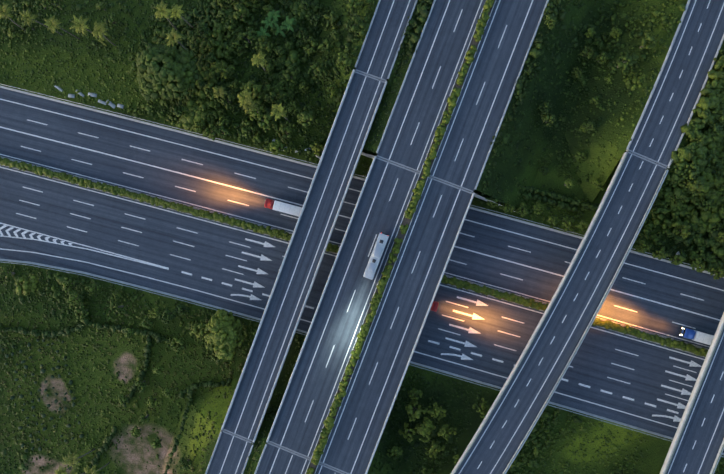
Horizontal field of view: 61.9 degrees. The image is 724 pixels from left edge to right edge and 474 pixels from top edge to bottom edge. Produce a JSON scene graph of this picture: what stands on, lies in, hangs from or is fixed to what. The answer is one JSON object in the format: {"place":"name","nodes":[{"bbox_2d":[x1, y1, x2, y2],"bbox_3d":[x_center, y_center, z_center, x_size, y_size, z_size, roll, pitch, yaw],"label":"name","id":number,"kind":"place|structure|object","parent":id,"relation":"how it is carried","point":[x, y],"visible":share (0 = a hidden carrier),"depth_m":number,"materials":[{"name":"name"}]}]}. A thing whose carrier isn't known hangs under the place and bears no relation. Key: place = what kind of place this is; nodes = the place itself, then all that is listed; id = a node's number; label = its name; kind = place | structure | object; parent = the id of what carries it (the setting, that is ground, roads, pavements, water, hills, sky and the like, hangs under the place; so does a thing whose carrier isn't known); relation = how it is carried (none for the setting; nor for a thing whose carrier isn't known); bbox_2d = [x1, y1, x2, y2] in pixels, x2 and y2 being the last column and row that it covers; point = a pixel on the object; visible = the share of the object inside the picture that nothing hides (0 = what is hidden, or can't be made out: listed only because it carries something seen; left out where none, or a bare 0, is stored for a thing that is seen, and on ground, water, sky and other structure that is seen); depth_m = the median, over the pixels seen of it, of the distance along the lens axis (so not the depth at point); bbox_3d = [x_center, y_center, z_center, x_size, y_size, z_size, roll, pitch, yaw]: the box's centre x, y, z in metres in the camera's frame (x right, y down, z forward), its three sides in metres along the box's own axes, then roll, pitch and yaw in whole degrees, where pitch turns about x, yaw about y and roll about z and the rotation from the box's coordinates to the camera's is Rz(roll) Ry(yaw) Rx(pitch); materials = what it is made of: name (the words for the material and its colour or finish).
{"place":"outdoors","nodes":[
{"label":"outdoors","id":0,"kind":"place"},
{"bbox_2d":[207,0,415,473],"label":"road","id":1,"kind":"structure","parent":0,"point":[322,216],"depth_m":153.36,"materials":[{"name":"grey asphalt"}]},
{"bbox_2d":[222,69,385,442],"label":"ramp bridge joints","id":2,"kind":"object","parent":1,"relation":"on","point":[363,74],"visible":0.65,"depth_m":152.57,"materials":[{"name":"grey metal"}]},
{"bbox_2d":[219,0,409,473],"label":"lane markings","id":3,"kind":"object","parent":1,"relation":"on","point":[308,233],"depth_m":153.28,"materials":[{"name":"paint"}]},
{"bbox_2d":[2,158,706,351],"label":"median soil","id":4,"kind":"structure","parent":0,"point":[336,252],"depth_m":160.31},
{"bbox_2d":[0,88,723,452],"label":"highway","id":5,"kind":"structure","parent":0,"point":[594,360],"depth_m":161.84,"materials":[{"name":"grey asphalt"}]},
{"bbox_2d":[264,198,301,216],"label":"truck","id":6,"kind":"object","parent":5,"relation":"on","point":[283,207],"visible":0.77,"depth_m":157.54,"materials":[{"name":"white metal"}]},
{"bbox_2d":[0,99,723,427],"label":"lane markings","id":7,"kind":"object","parent":5,"relation":"on","point":[471,330],"depth_m":161.59,"materials":[{"name":"paint"}]},
{"bbox_2d":[430,301,438,311],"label":"truck","id":8,"kind":"object","parent":5,"relation":"on","point":[434,306],"visible":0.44,"depth_m":155.46,"materials":[{"name":"red metal"}]},
{"bbox_2d":[679,327,713,344],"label":"truck","id":9,"kind":"object","parent":5,"relation":"on","point":[697,336],"visible":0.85,"depth_m":150.42,"materials":[{"name":"white metal"}]},
{"bbox_2d":[0,0,723,473],"bbox_3d":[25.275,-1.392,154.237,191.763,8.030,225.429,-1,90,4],"label":"embankment ground","id":10,"kind":"structure","parent":0,"point":[521,172],"depth_m":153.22,"materials":[{"name":"green plant"}]},
{"bbox_2d":[2,335,83,452],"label":"sapling rows","id":11,"kind":"object","parent":10,"relation":"on","point":[43,370],"visible":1,"depth_m":165.18,"materials":[{"name":"green plant"}]},
{"bbox_2d":[0,1,295,473],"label":"trees","id":12,"kind":"object","parent":10,"relation":"on","point":[277,111],"depth_m":153.62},
{"bbox_2d":[1,185,598,473],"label":"hedge","id":13,"kind":"object","parent":10,"relation":"on","point":[192,387],"visible":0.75,"depth_m":162.51,"materials":[{"name":"green plant"}]},
{"bbox_2d":[0,0,707,473],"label":"median hedge","id":14,"kind":"object","parent":10,"relation":"on","point":[384,280],"visible":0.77,"depth_m":153.10,"materials":[{"name":"green plant"}]},
{"bbox_2d":[0,85,723,454],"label":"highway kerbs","id":15,"kind":"structure","parent":10,"relation":"on","point":[112,105],"depth_m":162.04,"materials":[{"name":"concrete"}]},
{"bbox_2d":[0,0,723,473],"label":"trees","id":16,"kind":"object","parent":10,"relation":"on","point":[166,72],"visible":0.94,"depth_m":155.65,"materials":[{"name":"green plant"}]},
{"bbox_2d":[2,84,723,456],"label":"guardrail posts","id":17,"kind":"object","parent":10,"relation":"on","point":[284,232],"visible":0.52,"depth_m":161.25,"materials":[{"name":"grey metal"}]},
{"bbox_2d":[254,0,548,473],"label":"viaduct parapets","id":18,"kind":"object","parent":10,"relation":"on","point":[429,308],"depth_m":150.83,"materials":[{"name":"grey concrete"}]},
{"bbox_2d":[306,0,494,472],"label":"viaduct planter soil","id":19,"kind":"structure","parent":18,"relation":"on","point":[405,221],"depth_m":150.81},
{"bbox_2d":[256,0,546,473],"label":"road","id":20,"kind":"structure","parent":18,"relation":"on","point":[427,231],"depth_m":151.25,"materials":[{"name":"grey asphalt"}]},
{"bbox_2d":[268,155,472,473],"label":"viaduct joints","id":21,"kind":"object","parent":20,"relation":"on","point":[416,172],"visible":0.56,"depth_m":151.54,"materials":[{"name":"grey metal"}]},
{"bbox_2d":[362,232,388,280],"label":"bus","id":22,"kind":"object","parent":20,"relation":"on","point":[376,256],"visible":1,"depth_m":148.45,"materials":[{"name":"white metal"}]},
{"bbox_2d":[269,0,532,473],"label":"lane markings","id":23,"kind":"object","parent":20,"relation":"on","point":[408,238],"depth_m":151.28,"materials":[{"name":"paint"}]},
{"bbox_2d":[255,0,547,472],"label":"guardrail posts","id":24,"kind":"object","parent":18,"relation":"on","point":[497,130],"visible":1,"depth_m":149.13,"materials":[{"name":"grey metal"}]},
{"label":"bridge pier columns","id":25,"kind":"object","parent":10,"relation":"on","visible":0},
{"bbox_2d":[205,0,417,473],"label":"ramp bridge parapets","id":26,"kind":"object","parent":25,"relation":"on","point":[320,260],"visible":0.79,"depth_m":152.62,"materials":[{"name":"grey concrete"}]},
{"bbox_2d":[205,0,415,473],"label":"guardrail posts","id":27,"kind":"object","parent":26,"relation":"on","point":[355,66],"visible":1,"depth_m":151.52,"materials":[{"name":"grey metal"}]},
{"bbox_2d":[451,0,723,473],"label":"bridge parapets","id":28,"kind":"object","parent":25,"relation":"on","point":[542,318],"visible":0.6,"depth_m":147.56,"materials":[{"name":"grey concrete"}]},
{"bbox_2d":[454,152,667,473],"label":"parapet","id":29,"kind":"structure","parent":28,"relation":"on","point":[551,307],"depth_m":147.20,"materials":[{"name":"grey concrete"}]},
{"bbox_2d":[628,0,723,165],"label":"bridge guardrails","id":30,"kind":"object","parent":28,"relation":"on","point":[659,78],"visible":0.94,"depth_m":145.86,"materials":[{"name":"grey concrete"}]},
{"bbox_2d":[659,312,723,473],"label":"bridge parapets","id":31,"kind":"object","parent":25,"relation":"on","point":[692,396],"visible":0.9,"depth_m":145.23,"materials":[{"name":"grey concrete"}]},
{"bbox_2d":[665,326,723,473],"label":"rail","id":32,"kind":"object","parent":31,"relation":"on","point":[692,406],"visible":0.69,"depth_m":144.56,"materials":[{"name":"grey concrete"}]},
{"bbox_2d":[455,0,723,473],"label":"road","id":33,"kind":"structure","parent":0,"point":[535,372],"depth_m":147.75,"materials":[{"name":"grey asphalt"}]},
{"bbox_2d":[459,0,723,473],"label":"road markings","id":34,"kind":"object","parent":33,"relation":"on","point":[607,235],"depth_m":147.78,"materials":[{"name":"paint"}]},
{"bbox_2d":[627,149,666,168],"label":"bridge joints","id":35,"kind":"object","parent":33,"relation":"on","point":[643,157],"visible":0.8,"depth_m":147.08,"materials":[{"name":"grey metal"}]},
{"bbox_2d":[665,325,723,473],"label":"road","id":36,"kind":"structure","parent":0,"point":[697,432],"depth_m":145.66,"materials":[{"name":"grey asphalt"}]},
{"bbox_2d":[668,333,723,473],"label":"road markings","id":37,"kind":"object","parent":36,"relation":"on","point":[704,418],"depth_m":145.69,"materials":[{"name":"paint"}]}
]}

